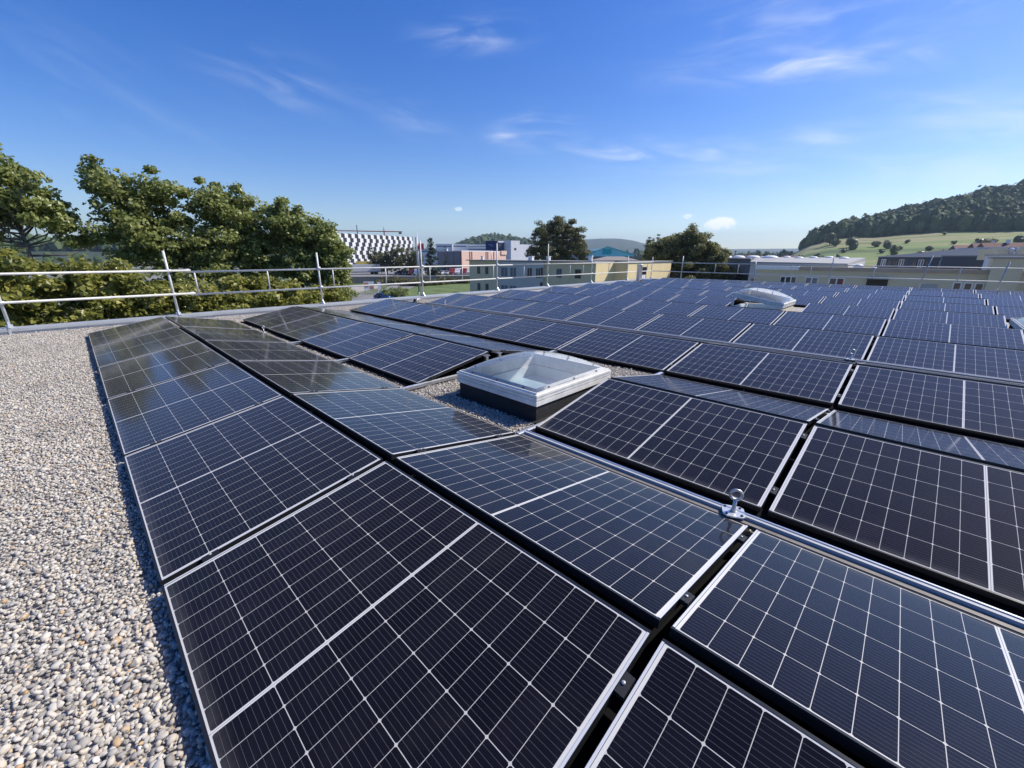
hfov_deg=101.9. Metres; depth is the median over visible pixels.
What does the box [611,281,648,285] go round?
solar panel
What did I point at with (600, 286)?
solar panel
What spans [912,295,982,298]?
solar panel
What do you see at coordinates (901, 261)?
window
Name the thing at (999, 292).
solar panel
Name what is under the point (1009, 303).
solar panel
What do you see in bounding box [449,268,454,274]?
parked van
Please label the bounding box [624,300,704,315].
solar panel
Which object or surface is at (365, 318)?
solar panel
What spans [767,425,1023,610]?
solar panel
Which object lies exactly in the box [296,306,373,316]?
solar panel
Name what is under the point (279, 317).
solar panel
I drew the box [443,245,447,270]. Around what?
conifer
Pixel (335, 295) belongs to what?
leafy bush
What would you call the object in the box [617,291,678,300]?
solar panel
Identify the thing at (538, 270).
window
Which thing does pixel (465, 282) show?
bush
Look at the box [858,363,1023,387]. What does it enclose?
solar panel
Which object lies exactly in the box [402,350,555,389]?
mounting rail
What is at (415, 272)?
parked van
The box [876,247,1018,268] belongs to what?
blue roofed building
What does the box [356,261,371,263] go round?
yellow banner
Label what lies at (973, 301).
solar panel
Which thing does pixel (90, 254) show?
wooded ridge
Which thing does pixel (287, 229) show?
leafy tree
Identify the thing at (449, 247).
distant hall
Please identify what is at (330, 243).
leafy tree
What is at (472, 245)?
distant hall
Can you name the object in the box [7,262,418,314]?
ground
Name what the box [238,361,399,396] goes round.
solar panel
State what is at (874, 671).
solar panel
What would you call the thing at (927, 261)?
window
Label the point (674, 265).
broadleaf tree
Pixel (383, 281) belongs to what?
bush
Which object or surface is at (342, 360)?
mounting rail
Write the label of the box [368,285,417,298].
road
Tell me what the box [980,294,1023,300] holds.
solar panel
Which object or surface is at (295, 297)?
leafy bush
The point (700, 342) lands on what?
solar panel
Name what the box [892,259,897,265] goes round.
window
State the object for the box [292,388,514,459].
solar panel
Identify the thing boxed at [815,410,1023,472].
solar panel
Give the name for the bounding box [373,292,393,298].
parked car
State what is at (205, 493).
solar panel
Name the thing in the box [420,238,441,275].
conifer
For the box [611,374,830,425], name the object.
solar panel
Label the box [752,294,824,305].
solar panel
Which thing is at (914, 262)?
window
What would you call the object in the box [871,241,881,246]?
distant tree
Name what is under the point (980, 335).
solar panel
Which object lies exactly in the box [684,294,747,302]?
solar panel
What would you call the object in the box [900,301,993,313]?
solar panel
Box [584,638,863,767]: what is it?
solar panel
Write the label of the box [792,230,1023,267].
wooded hill
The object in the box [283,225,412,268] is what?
patterned building
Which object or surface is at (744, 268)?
grey hall
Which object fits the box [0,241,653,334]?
guard railing
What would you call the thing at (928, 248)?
meadow shrub
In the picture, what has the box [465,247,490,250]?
distant hall
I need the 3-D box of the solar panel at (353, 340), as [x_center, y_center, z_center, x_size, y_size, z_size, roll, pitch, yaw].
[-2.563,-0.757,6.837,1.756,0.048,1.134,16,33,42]
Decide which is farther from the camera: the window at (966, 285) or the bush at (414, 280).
the bush at (414, 280)
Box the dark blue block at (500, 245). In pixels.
[492,241,503,250]
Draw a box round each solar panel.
[87,317,176,347]
[92,327,198,367]
[98,341,230,399]
[107,362,282,456]
[123,396,382,585]
[161,461,651,767]
[165,316,254,329]
[182,326,286,342]
[204,340,331,362]
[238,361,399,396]
[243,306,321,329]
[268,313,359,340]
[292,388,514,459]
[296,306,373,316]
[302,322,413,357]
[326,313,411,324]
[349,334,488,383]
[350,299,418,316]
[365,322,466,335]
[383,304,464,324]
[390,299,456,307]
[395,434,748,628]
[418,334,540,352]
[425,310,520,336]
[427,304,500,313]
[429,294,491,306]
[466,297,535,312]
[468,310,541,319]
[481,318,595,350]
[489,289,545,299]
[511,302,591,319]
[526,318,625,330]
[528,292,588,304]
[536,378,807,512]
[538,286,587,293]
[557,328,698,371]
[565,307,660,329]
[570,296,641,309]
[576,288,629,297]
[577,283,621,289]
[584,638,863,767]
[599,328,722,343]
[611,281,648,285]
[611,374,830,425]
[613,285,661,291]
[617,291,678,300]
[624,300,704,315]
[636,279,672,282]
[637,314,750,341]
[645,283,687,287]
[655,288,707,294]
[659,278,691,280]
[665,314,754,325]
[666,343,853,405]
[668,294,736,305]
[669,529,1023,767]
[670,280,708,284]
[683,285,730,290]
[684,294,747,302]
[689,305,784,324]
[690,279,726,282]
[701,290,750,301]
[703,342,861,365]
[706,282,748,286]
[724,280,764,283]
[726,287,779,290]
[732,324,873,359]
[747,284,794,288]
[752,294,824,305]
[755,323,876,339]
[763,282,807,285]
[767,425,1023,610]
[773,311,886,336]
[778,289,836,296]
[790,311,887,323]
[793,286,847,291]
[801,303,894,320]
[806,283,855,288]
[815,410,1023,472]
[821,297,899,310]
[835,292,904,302]
[837,365,1023,443]
[846,288,907,297]
[855,285,910,293]
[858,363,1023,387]
[867,336,1023,380]
[878,335,1023,350]
[882,319,1023,349]
[893,309,1006,327]
[897,308,1004,315]
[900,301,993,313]
[904,295,985,304]
[908,291,978,297]
[911,287,973,292]
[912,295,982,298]
[975,290,1023,294]
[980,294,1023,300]
[987,299,1023,306]
[995,306,1023,320]
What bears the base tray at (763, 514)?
on the gravel roof
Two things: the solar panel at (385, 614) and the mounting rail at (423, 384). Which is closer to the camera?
the solar panel at (385, 614)
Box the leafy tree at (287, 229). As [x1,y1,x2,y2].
[260,195,331,300]
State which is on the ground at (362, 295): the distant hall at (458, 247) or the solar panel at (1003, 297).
the distant hall at (458, 247)
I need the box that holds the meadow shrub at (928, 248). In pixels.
[925,246,933,250]
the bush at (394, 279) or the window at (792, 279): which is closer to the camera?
the window at (792, 279)
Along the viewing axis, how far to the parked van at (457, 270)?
157.12 m
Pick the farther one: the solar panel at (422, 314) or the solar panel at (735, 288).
the solar panel at (735, 288)
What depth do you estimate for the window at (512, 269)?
69.39 m
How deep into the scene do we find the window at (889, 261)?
83.90 m
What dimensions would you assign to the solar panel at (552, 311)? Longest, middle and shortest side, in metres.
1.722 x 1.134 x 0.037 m
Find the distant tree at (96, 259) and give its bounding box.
[93,254,100,262]
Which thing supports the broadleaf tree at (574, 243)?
on the ground at (362, 295)
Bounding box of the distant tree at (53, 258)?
[42,252,55,260]
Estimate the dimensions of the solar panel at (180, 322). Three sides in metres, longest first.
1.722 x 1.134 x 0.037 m
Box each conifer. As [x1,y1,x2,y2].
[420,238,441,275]
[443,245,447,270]
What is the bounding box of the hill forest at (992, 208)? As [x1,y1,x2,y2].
[798,179,1023,249]
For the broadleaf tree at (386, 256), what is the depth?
159.73 m
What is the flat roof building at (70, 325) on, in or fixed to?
on the ground at (362, 295)
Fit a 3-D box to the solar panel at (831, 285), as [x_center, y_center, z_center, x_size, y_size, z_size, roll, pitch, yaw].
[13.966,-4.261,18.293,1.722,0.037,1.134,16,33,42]
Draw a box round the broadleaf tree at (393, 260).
[387,244,408,270]
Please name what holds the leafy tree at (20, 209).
on the ground at (362, 295)
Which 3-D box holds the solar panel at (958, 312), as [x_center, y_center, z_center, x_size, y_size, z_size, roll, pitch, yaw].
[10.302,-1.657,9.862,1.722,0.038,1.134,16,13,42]
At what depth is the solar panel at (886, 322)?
8.81 m
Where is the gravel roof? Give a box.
[0,286,1009,767]
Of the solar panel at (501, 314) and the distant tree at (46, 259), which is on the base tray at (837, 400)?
the solar panel at (501, 314)
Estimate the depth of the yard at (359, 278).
149.27 m
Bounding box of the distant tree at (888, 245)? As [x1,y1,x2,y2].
[883,241,892,248]
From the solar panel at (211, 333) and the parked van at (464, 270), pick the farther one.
the parked van at (464, 270)
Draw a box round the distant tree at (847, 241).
[845,236,859,245]
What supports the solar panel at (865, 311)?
on the base tray
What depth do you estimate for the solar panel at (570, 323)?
8.01 m
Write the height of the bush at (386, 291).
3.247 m
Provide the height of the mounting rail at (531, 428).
0.037 m
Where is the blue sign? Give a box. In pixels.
[486,241,496,259]
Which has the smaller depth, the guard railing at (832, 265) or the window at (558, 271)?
the guard railing at (832, 265)
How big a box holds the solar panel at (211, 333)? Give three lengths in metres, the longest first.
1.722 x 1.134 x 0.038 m
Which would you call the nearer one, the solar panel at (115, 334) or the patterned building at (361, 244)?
the solar panel at (115, 334)
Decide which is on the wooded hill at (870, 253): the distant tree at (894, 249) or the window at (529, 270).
the distant tree at (894, 249)
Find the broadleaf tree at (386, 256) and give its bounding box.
[378,244,397,273]
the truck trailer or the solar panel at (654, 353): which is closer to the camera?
the solar panel at (654, 353)
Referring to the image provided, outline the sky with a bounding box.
[0,0,1023,249]
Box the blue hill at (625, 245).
[564,238,797,254]
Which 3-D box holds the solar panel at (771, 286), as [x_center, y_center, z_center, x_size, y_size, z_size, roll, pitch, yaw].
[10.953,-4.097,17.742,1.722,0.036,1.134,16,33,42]
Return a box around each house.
[948,245,968,249]
[967,240,994,247]
[977,240,1023,246]
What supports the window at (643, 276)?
in the apartment block at (480, 272)
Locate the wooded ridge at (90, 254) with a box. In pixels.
[16,250,278,262]
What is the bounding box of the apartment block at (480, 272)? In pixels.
[466,256,672,291]
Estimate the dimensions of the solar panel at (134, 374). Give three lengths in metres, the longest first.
1.756 x 1.134 x 0.047 m
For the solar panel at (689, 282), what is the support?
on the base tray
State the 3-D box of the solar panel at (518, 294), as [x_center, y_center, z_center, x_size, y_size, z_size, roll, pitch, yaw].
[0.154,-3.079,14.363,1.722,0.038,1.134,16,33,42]
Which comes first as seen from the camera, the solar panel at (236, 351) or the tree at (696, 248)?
the solar panel at (236, 351)
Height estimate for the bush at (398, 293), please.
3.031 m
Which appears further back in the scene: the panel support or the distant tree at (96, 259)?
the distant tree at (96, 259)
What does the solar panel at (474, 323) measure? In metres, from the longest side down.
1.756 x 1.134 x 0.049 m
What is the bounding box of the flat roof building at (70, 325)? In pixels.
[0,278,660,334]
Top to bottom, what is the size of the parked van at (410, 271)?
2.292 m
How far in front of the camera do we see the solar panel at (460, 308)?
10.36 m
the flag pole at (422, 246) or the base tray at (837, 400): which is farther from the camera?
the flag pole at (422, 246)
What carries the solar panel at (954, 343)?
on the base tray at (869, 350)
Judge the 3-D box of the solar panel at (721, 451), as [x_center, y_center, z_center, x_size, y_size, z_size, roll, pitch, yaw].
[1.224,0.342,3.323,1.756,0.048,1.134,16,33,42]
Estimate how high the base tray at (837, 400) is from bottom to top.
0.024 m
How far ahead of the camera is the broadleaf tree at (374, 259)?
158.50 m
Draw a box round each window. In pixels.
[501,267,507,276]
[510,267,516,276]
[527,268,531,277]
[536,268,540,278]
[556,269,561,277]
[575,269,580,278]
[641,267,646,278]
[779,276,796,282]
[804,277,818,282]
[829,278,844,283]
[880,259,886,265]
[886,259,891,265]
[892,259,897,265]
[898,259,904,265]
[911,260,917,267]
[917,260,923,267]
[924,260,930,267]
[952,282,962,288]
[962,282,973,288]
[973,283,984,289]
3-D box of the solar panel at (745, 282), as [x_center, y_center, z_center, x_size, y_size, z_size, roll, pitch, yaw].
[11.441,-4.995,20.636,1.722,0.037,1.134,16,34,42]
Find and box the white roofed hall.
[573,249,598,259]
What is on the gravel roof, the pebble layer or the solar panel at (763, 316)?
the pebble layer
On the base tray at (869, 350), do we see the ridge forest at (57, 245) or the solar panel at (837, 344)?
the solar panel at (837, 344)
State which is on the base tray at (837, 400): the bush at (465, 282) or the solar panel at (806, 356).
the solar panel at (806, 356)
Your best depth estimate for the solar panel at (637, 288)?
16.68 m
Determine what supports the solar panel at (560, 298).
on the base tray at (882, 331)
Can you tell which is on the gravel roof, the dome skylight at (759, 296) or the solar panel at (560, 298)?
the dome skylight at (759, 296)
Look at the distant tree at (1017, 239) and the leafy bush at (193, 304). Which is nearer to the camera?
the leafy bush at (193, 304)
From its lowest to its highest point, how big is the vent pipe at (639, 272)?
1.000 m
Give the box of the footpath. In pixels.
[349,286,377,291]
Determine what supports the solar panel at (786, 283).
on the base tray
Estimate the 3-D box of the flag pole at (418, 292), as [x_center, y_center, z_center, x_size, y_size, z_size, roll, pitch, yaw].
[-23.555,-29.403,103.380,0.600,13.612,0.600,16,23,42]
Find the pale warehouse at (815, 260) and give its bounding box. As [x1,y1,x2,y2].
[748,246,1023,280]
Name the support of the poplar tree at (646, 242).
on the ground at (362, 295)
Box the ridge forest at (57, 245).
[2,232,227,251]
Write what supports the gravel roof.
on the flat roof building at (70, 325)
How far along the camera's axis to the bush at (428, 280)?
134.42 m
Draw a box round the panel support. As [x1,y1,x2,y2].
[482,354,489,360]
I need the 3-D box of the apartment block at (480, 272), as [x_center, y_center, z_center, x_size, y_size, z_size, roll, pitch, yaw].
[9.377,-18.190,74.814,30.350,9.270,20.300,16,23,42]
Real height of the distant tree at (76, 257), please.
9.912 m
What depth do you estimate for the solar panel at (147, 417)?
3.80 m
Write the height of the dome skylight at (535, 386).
0.450 m
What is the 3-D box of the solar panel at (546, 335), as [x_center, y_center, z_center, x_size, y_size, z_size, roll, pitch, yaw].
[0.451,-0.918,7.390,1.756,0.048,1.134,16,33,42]
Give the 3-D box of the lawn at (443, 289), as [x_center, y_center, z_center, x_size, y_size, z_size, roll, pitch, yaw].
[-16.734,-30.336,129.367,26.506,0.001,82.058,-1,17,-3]
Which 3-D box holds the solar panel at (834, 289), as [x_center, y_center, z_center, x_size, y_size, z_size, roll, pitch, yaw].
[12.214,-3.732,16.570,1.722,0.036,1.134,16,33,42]
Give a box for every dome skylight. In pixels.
[456,350,610,424]
[730,288,796,317]
[1008,317,1023,333]
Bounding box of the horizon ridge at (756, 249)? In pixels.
[413,249,798,250]
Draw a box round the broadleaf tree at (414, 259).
[410,247,423,268]
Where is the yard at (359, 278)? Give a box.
[305,265,469,283]
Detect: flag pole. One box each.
[415,237,419,293]
[417,237,423,294]
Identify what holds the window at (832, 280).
in the beige building at (1014, 275)
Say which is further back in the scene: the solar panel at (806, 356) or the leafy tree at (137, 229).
the leafy tree at (137, 229)
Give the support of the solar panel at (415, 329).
on the base tray at (763, 514)
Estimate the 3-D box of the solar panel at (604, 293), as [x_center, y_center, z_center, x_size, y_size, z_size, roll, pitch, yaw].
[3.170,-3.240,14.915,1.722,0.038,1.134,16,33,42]
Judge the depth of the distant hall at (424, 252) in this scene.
394.20 m
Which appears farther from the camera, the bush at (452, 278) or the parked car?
the bush at (452, 278)
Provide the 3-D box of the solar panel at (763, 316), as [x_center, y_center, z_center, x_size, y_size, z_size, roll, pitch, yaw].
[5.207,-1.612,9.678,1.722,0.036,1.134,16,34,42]
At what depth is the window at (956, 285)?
30.34 m
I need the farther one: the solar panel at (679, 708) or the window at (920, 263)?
the window at (920, 263)
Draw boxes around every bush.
[0,247,106,327]
[52,252,163,321]
[128,276,223,317]
[197,272,282,311]
[258,277,320,306]
[304,284,351,303]
[374,287,399,298]
[376,276,397,283]
[387,275,409,284]
[389,286,409,297]
[399,277,420,285]
[411,276,432,285]
[420,277,444,285]
[436,276,450,284]
[447,276,461,283]
[456,276,469,283]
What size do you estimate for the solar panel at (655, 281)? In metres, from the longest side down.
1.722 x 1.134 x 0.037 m
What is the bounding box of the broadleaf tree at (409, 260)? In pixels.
[401,248,415,274]
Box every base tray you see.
[179,327,874,767]
[241,321,1023,617]
[349,311,1023,447]
[731,327,874,359]
[735,301,1008,321]
[772,318,886,339]
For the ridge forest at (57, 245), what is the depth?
579.38 m
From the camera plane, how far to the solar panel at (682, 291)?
15.53 m
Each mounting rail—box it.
[288,341,301,344]
[333,358,349,362]
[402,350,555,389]
[515,372,663,434]
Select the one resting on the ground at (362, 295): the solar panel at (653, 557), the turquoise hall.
the turquoise hall
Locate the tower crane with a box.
[337,226,401,234]
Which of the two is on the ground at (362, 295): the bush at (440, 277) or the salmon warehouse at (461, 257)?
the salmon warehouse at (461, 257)
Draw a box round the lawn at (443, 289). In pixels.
[402,283,469,295]
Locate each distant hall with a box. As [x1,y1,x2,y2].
[419,248,447,264]
[436,244,452,250]
[453,244,467,250]
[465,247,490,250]
[468,244,485,246]
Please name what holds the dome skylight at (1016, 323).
on the gravel roof
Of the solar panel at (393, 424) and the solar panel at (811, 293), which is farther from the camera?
the solar panel at (811, 293)
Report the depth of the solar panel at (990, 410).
3.95 m
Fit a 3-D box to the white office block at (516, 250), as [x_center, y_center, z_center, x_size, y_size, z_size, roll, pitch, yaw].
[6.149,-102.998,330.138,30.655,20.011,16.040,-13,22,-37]
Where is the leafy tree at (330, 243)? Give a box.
[309,219,358,297]
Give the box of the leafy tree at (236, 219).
[180,176,290,307]
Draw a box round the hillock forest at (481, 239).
[455,232,558,248]
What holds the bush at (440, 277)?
on the lawn at (443, 289)
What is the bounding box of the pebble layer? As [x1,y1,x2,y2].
[0,298,754,767]
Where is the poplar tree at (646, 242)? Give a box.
[643,237,650,248]
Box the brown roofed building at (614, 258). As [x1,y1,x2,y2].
[593,256,639,260]
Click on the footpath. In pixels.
(358, 289)
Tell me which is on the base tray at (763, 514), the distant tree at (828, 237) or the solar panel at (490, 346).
the solar panel at (490, 346)
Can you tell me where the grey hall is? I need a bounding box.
[696,255,777,280]
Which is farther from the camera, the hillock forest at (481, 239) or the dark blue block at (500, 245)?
the hillock forest at (481, 239)
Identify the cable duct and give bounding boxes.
[425,302,1023,384]
[521,430,1023,634]
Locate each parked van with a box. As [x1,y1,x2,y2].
[408,268,414,274]
[413,268,423,274]
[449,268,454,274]
[455,268,460,274]
[461,268,466,274]
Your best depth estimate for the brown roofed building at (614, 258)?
113.58 m
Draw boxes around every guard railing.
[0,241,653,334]
[653,255,1023,289]
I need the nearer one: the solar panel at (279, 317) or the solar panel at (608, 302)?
the solar panel at (279, 317)
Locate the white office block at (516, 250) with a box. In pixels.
[504,241,539,259]
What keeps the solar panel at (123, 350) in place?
on the base tray at (611, 711)
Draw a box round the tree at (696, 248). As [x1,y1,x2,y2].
[642,223,738,279]
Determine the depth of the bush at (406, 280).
132.69 m
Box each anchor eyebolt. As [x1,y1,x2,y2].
[721,489,745,518]
[845,349,855,360]
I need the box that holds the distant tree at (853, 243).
[848,238,859,249]
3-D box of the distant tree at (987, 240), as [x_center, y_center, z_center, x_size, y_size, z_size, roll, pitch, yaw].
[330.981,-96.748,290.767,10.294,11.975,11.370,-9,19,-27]
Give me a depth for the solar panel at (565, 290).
16.11 m
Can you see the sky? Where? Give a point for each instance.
(755, 124)
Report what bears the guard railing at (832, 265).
on the flat roof building at (70, 325)
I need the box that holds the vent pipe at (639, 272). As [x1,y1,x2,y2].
[634,264,642,281]
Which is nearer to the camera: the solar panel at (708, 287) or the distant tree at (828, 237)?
the solar panel at (708, 287)
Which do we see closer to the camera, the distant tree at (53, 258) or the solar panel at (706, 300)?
the solar panel at (706, 300)
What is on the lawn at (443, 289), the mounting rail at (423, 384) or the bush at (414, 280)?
the bush at (414, 280)
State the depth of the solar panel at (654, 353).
6.10 m
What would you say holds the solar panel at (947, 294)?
on the base tray
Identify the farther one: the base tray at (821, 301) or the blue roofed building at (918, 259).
the blue roofed building at (918, 259)
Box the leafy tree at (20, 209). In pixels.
[0,143,112,260]
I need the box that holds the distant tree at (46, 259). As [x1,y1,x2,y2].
[42,256,52,264]
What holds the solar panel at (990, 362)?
on the base tray at (869, 350)
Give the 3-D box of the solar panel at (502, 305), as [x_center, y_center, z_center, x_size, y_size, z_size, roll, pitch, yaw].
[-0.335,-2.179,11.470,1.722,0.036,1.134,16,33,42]
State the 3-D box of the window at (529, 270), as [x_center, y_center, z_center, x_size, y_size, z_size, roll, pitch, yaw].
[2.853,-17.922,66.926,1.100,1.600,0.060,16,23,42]
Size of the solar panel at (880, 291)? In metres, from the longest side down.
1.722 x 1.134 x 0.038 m
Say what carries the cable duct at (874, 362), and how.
on the gravel roof
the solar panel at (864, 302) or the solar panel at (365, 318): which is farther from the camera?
the solar panel at (864, 302)
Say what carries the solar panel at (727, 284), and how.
on the base tray
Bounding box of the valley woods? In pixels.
[0,243,794,259]
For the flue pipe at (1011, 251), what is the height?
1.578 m
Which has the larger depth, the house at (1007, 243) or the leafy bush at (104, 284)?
the house at (1007, 243)
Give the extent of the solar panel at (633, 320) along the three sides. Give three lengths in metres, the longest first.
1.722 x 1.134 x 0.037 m
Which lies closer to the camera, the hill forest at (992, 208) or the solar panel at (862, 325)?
the solar panel at (862, 325)
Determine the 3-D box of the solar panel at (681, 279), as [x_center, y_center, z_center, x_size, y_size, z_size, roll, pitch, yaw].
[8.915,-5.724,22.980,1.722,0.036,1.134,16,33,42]
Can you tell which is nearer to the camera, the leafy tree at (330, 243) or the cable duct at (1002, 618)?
the cable duct at (1002, 618)
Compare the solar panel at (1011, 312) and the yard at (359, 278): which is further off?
the yard at (359, 278)
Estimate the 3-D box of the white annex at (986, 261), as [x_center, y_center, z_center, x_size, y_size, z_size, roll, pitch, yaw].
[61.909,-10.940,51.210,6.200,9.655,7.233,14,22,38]
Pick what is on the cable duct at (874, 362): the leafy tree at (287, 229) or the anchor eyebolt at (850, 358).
the anchor eyebolt at (850, 358)
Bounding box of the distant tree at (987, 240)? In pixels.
[976,238,995,242]
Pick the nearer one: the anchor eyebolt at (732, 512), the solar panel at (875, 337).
the anchor eyebolt at (732, 512)
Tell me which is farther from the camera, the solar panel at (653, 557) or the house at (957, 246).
the house at (957, 246)
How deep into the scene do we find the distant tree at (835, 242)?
409.00 m
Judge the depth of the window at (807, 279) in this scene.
36.23 m
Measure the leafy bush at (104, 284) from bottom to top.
9.448 m
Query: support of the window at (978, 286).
in the beige building at (1014, 275)
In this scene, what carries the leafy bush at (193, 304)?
on the ground at (362, 295)
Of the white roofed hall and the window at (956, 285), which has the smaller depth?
the window at (956, 285)
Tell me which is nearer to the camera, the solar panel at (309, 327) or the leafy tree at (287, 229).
the solar panel at (309, 327)
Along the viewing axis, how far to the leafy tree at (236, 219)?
15.89 m
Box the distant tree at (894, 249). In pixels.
[890,245,899,254]
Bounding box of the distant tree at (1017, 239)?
[1013,235,1023,242]
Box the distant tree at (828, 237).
[823,232,836,244]
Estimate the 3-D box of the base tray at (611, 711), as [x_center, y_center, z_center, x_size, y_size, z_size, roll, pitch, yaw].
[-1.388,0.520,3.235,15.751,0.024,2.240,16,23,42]
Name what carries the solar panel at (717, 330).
on the base tray at (869, 350)
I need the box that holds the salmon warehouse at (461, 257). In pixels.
[437,250,506,270]
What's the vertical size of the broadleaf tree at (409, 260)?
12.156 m
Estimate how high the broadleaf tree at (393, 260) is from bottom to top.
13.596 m
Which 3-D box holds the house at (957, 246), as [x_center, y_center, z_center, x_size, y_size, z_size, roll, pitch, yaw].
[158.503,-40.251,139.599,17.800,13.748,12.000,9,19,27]
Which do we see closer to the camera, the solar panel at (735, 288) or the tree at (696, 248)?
the solar panel at (735, 288)
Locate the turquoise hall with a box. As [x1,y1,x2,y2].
[589,246,634,258]
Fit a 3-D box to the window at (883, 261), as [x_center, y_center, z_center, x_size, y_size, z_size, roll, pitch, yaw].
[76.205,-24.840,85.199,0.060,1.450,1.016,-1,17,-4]
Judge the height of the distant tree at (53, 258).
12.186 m
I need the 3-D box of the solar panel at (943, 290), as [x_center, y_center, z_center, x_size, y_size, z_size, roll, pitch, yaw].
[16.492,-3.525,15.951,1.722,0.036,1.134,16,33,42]
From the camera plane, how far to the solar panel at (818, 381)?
4.92 m
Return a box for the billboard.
[363,281,373,292]
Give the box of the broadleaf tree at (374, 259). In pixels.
[366,247,384,272]
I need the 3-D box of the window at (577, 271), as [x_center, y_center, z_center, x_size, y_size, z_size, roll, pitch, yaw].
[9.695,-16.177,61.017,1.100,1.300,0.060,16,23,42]
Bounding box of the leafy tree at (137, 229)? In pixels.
[73,154,239,308]
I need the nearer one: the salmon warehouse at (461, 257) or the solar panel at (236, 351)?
the solar panel at (236, 351)
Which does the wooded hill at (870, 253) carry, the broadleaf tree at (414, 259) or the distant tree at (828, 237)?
the distant tree at (828, 237)
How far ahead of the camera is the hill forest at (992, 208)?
449.37 m
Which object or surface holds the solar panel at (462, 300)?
on the base tray at (869, 350)
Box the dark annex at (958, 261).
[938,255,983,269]
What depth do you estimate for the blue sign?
142.01 m
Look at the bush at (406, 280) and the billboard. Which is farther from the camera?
the bush at (406, 280)
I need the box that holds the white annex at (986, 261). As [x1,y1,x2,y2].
[981,254,1023,270]
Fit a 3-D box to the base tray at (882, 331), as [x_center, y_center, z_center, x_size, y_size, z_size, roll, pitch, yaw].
[5.590,-1.591,10.098,15.751,0.024,2.325,16,23,42]
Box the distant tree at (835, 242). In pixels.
[831,238,841,245]
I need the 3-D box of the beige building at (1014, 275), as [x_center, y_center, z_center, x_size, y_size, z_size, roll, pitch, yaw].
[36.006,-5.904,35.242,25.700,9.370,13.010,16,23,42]
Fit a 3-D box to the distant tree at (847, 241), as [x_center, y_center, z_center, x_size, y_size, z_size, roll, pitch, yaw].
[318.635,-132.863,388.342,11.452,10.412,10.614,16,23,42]
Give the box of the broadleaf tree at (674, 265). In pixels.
[667,249,686,277]
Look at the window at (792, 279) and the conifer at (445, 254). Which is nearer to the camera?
the window at (792, 279)
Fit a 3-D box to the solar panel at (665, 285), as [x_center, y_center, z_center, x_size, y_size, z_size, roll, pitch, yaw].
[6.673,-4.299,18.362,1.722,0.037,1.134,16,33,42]
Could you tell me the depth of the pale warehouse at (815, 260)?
58.33 m
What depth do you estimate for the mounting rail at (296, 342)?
7.00 m
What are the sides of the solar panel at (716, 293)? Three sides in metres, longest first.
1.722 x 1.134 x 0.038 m
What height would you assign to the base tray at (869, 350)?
0.024 m
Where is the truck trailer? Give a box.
[351,264,379,273]
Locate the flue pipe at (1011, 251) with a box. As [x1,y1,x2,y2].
[1008,248,1014,253]
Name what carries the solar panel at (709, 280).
on the base tray
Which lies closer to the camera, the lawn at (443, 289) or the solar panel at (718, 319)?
the solar panel at (718, 319)
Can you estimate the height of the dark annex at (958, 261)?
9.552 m
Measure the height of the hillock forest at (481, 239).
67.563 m
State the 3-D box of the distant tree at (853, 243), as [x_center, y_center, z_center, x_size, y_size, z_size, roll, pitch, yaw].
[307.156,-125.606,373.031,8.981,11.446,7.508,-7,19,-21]
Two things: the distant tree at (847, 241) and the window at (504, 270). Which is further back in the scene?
the distant tree at (847, 241)
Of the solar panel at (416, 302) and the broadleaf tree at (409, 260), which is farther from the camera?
the broadleaf tree at (409, 260)
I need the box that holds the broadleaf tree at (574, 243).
[524,215,590,260]
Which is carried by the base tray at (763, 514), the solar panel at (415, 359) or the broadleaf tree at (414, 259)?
the solar panel at (415, 359)
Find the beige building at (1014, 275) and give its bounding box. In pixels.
[756,257,1023,290]
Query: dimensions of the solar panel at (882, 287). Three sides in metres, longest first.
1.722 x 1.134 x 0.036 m
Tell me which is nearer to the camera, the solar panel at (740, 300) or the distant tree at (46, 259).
the solar panel at (740, 300)
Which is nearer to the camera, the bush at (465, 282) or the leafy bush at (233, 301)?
the leafy bush at (233, 301)
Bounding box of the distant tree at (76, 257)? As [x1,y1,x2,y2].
[71,254,84,266]
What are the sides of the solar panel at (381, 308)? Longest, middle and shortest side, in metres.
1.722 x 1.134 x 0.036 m
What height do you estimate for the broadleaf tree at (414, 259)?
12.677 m
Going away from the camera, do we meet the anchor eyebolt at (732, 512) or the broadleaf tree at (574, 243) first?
the anchor eyebolt at (732, 512)
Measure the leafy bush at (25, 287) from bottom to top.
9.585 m
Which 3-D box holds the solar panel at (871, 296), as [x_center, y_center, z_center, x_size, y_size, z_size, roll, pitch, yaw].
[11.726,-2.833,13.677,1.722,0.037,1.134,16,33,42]
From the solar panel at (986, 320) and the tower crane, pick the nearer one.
the solar panel at (986, 320)
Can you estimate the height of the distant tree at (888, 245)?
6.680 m
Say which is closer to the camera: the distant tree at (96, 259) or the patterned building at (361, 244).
the patterned building at (361, 244)
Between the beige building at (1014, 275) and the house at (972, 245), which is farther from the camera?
the house at (972, 245)
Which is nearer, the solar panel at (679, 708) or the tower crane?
the solar panel at (679, 708)

